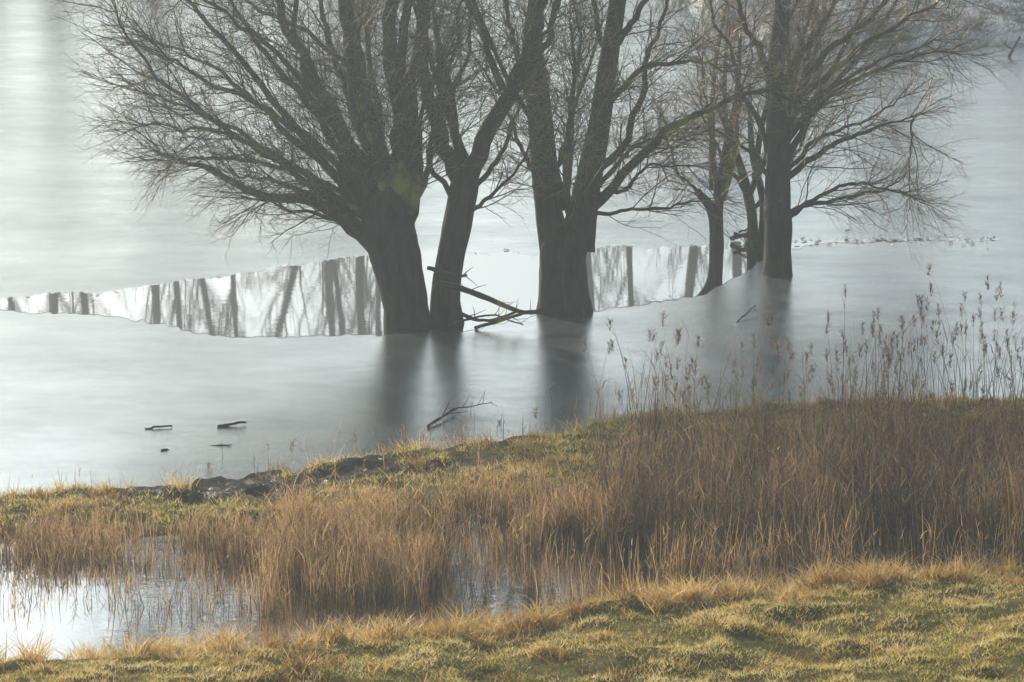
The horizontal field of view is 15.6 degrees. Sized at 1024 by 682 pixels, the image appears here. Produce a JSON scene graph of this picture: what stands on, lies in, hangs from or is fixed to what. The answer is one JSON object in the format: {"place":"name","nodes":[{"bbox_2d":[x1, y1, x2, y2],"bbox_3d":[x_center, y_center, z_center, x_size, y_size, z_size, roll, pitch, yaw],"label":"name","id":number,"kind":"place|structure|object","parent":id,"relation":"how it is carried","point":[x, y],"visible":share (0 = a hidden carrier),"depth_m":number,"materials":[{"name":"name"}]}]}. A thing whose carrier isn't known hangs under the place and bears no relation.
{"place":"outdoors","nodes":[
{"label":"outdoors","id":0,"kind":"place"},
{"bbox_2d":[0,236,999,337],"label":"open water","id":1,"kind":"structure","parent":0,"point":[338,296],"depth_m":63.38,"materials":[{"name":"grey liquid"}]},
{"bbox_2d":[427,265,543,329],"bbox_3d":[-0.424,-0.689,59.688,1.887,1.047,0.646,0,10,0],"label":"fallen branch","id":2,"kind":"object","parent":1,"relation":"on","point":[472,292],"visible":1,"depth_m":59.68,"materials":[{"name":"wood"}]},
{"bbox_2d":[0,0,1023,497],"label":"frozen lake","id":3,"kind":"structure","parent":0,"point":[96,396],"depth_m":63.83,"materials":[{"name":"grey ice"}]},
{"bbox_2d":[145,425,172,428],"bbox_3d":[-4.905,1.201,51.863,0.395,0.064,0.049,-3,11,-19],"label":"driftwood","id":4,"kind":"object","parent":3,"relation":"on","point":[152,427],"visible":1,"depth_m":51.85,"materials":[{"name":"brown wood"}]},
{"bbox_2d":[217,421,245,426],"bbox_3d":[-3.900,1.160,52.019,0.428,0.074,0.051,-5,11,-24],"label":"driftwood","id":5,"kind":"object","parent":3,"relation":"on","point":[229,424],"visible":1,"depth_m":51.99,"materials":[{"name":"grey wood"}]},
{"bbox_2d":[30,0,547,328],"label":"willow tree","id":6,"kind":"object","parent":3,"relation":"on","point":[385,211],"visible":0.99,"depth_m":59.45,"materials":[{"name":"brown plant"}]},
{"bbox_2d":[426,399,467,427],"bbox_3d":[-0.877,1.018,52.392,0.387,0.332,1.161,2,10,12],"label":"driftwood","id":7,"kind":"object","parent":3,"relation":"on","point":[440,417],"visible":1,"depth_m":52.47,"materials":[{"name":"brown wood"}]},
{"bbox_2d":[450,390,495,409],"bbox_3d":[-0.544,0.855,53.116,0.757,0.357,0.204,-4,11,-24],"label":"driftwood","id":8,"kind":"object","parent":3,"relation":"on","point":[472,402],"visible":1,"depth_m":53.05,"materials":[{"name":"wood"}]},
{"bbox_2d":[360,0,614,325],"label":"willow tree","id":9,"kind":"object","parent":3,"relation":"on","point":[462,207],"visible":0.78,"depth_m":59.66,"materials":[{"name":"brown plant"}]},
{"bbox_2d":[3,302,1023,493],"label":"reed stems","id":10,"kind":"object","parent":3,"relation":"on","point":[625,365],"visible":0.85,"depth_m":53.22,"materials":[{"name":"brown plant"}]},
{"bbox_2d":[96,229,994,294],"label":"ice shards","id":11,"kind":"object","parent":3,"relation":"on","point":[816,242],"visible":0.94,"depth_m":69.29,"materials":[{"name":"grey ice"}]},
{"bbox_2d":[399,0,875,316],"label":"willow tree","id":12,"kind":"object","parent":3,"relation":"on","point":[566,243],"visible":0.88,"depth_m":60.65,"materials":[{"name":"brown plant"}]},
{"bbox_2d":[618,0,794,247],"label":"willow tree","id":13,"kind":"object","parent":3,"relation":"on","point":[716,237],"visible":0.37,"depth_m":68.05,"materials":[{"name":"brown plant"}]},
{"bbox_2d":[730,222,758,243],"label":"driftwood","id":14,"kind":"object","parent":3,"relation":"on","point":[737,235],"visible":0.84,"depth_m":68.95,"materials":[{"name":"brown wood"}]},
{"bbox_2d":[651,0,846,245],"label":"willow tree","id":15,"kind":"object","parent":3,"relation":"on","point":[755,235],"visible":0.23,"depth_m":68.40,"materials":[{"name":"brown plant"}]},
{"bbox_2d":[737,305,761,321],"bbox_3d":[3.892,-0.405,60.868,0.202,0.261,1.070,4,11,21],"label":"driftwood","id":16,"kind":"object","parent":3,"relation":"on","point":[744,315],"visible":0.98,"depth_m":61.03,"materials":[{"name":"brown wood"}]},
{"bbox_2d":[629,0,1023,276],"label":"willow tree","id":17,"kind":"object","parent":3,"relation":"on","point":[777,257],"visible":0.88,"depth_m":64.86,"materials":[{"name":"brown plant"}]},
{"bbox_2d":[999,36,1020,57],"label":"dead branch","id":18,"kind":"object","parent":3,"relation":"on","point":[1012,49],"visible":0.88,"depth_m":103.05,"materials":[{"name":"wood"}]},
{"bbox_2d":[0,0,1023,681],"bbox_3d":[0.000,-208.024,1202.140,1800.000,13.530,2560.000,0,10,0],"label":"ground","id":19,"kind":"structure","parent":0,"point":[260,486],"depth_m":40.65,"materials":[{"name":"green plant"}]},
{"bbox_2d":[0,261,1023,615],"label":"reed bed","id":20,"kind":"object","parent":19,"relation":"on","point":[832,469],"visible":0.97,"depth_m":44.80,"materials":[{"name":"brown plant"}]},
{"bbox_2d":[0,565,1023,681],"bbox_3d":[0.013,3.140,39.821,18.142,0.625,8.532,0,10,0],"label":"meadow grass","id":21,"kind":"structure","parent":19,"relation":"on","point":[884,657],"depth_m":39.28,"materials":[{"name":"green plant"}]},
{"bbox_2d":[0,546,1023,675],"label":"dry grass tussocks","id":22,"kind":"object","parent":19,"relation":"on","point":[656,600],"visible":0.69,"depth_m":40.80,"materials":[{"name":"beige plant"}]},
{"bbox_2d":[0,441,1023,661],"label":"marsh pool","id":23,"kind":"structure","parent":19,"relation":"in","point":[81,620],"depth_m":42.70,"materials":[{"name":"liquid"}]},
{"bbox_2d":[0,388,1023,549],"bbox_3d":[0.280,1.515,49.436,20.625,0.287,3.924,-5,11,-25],"label":"shore grass","id":24,"kind":"structure","parent":19,"relation":"on","point":[256,508],"depth_m":48.14,"materials":[{"name":"green plant"}]},
{"bbox_2d":[748,0,1023,47],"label":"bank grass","id":25,"kind":"structure","parent":19,"relation":"on","point":[991,2],"depth_m":108.17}
]}

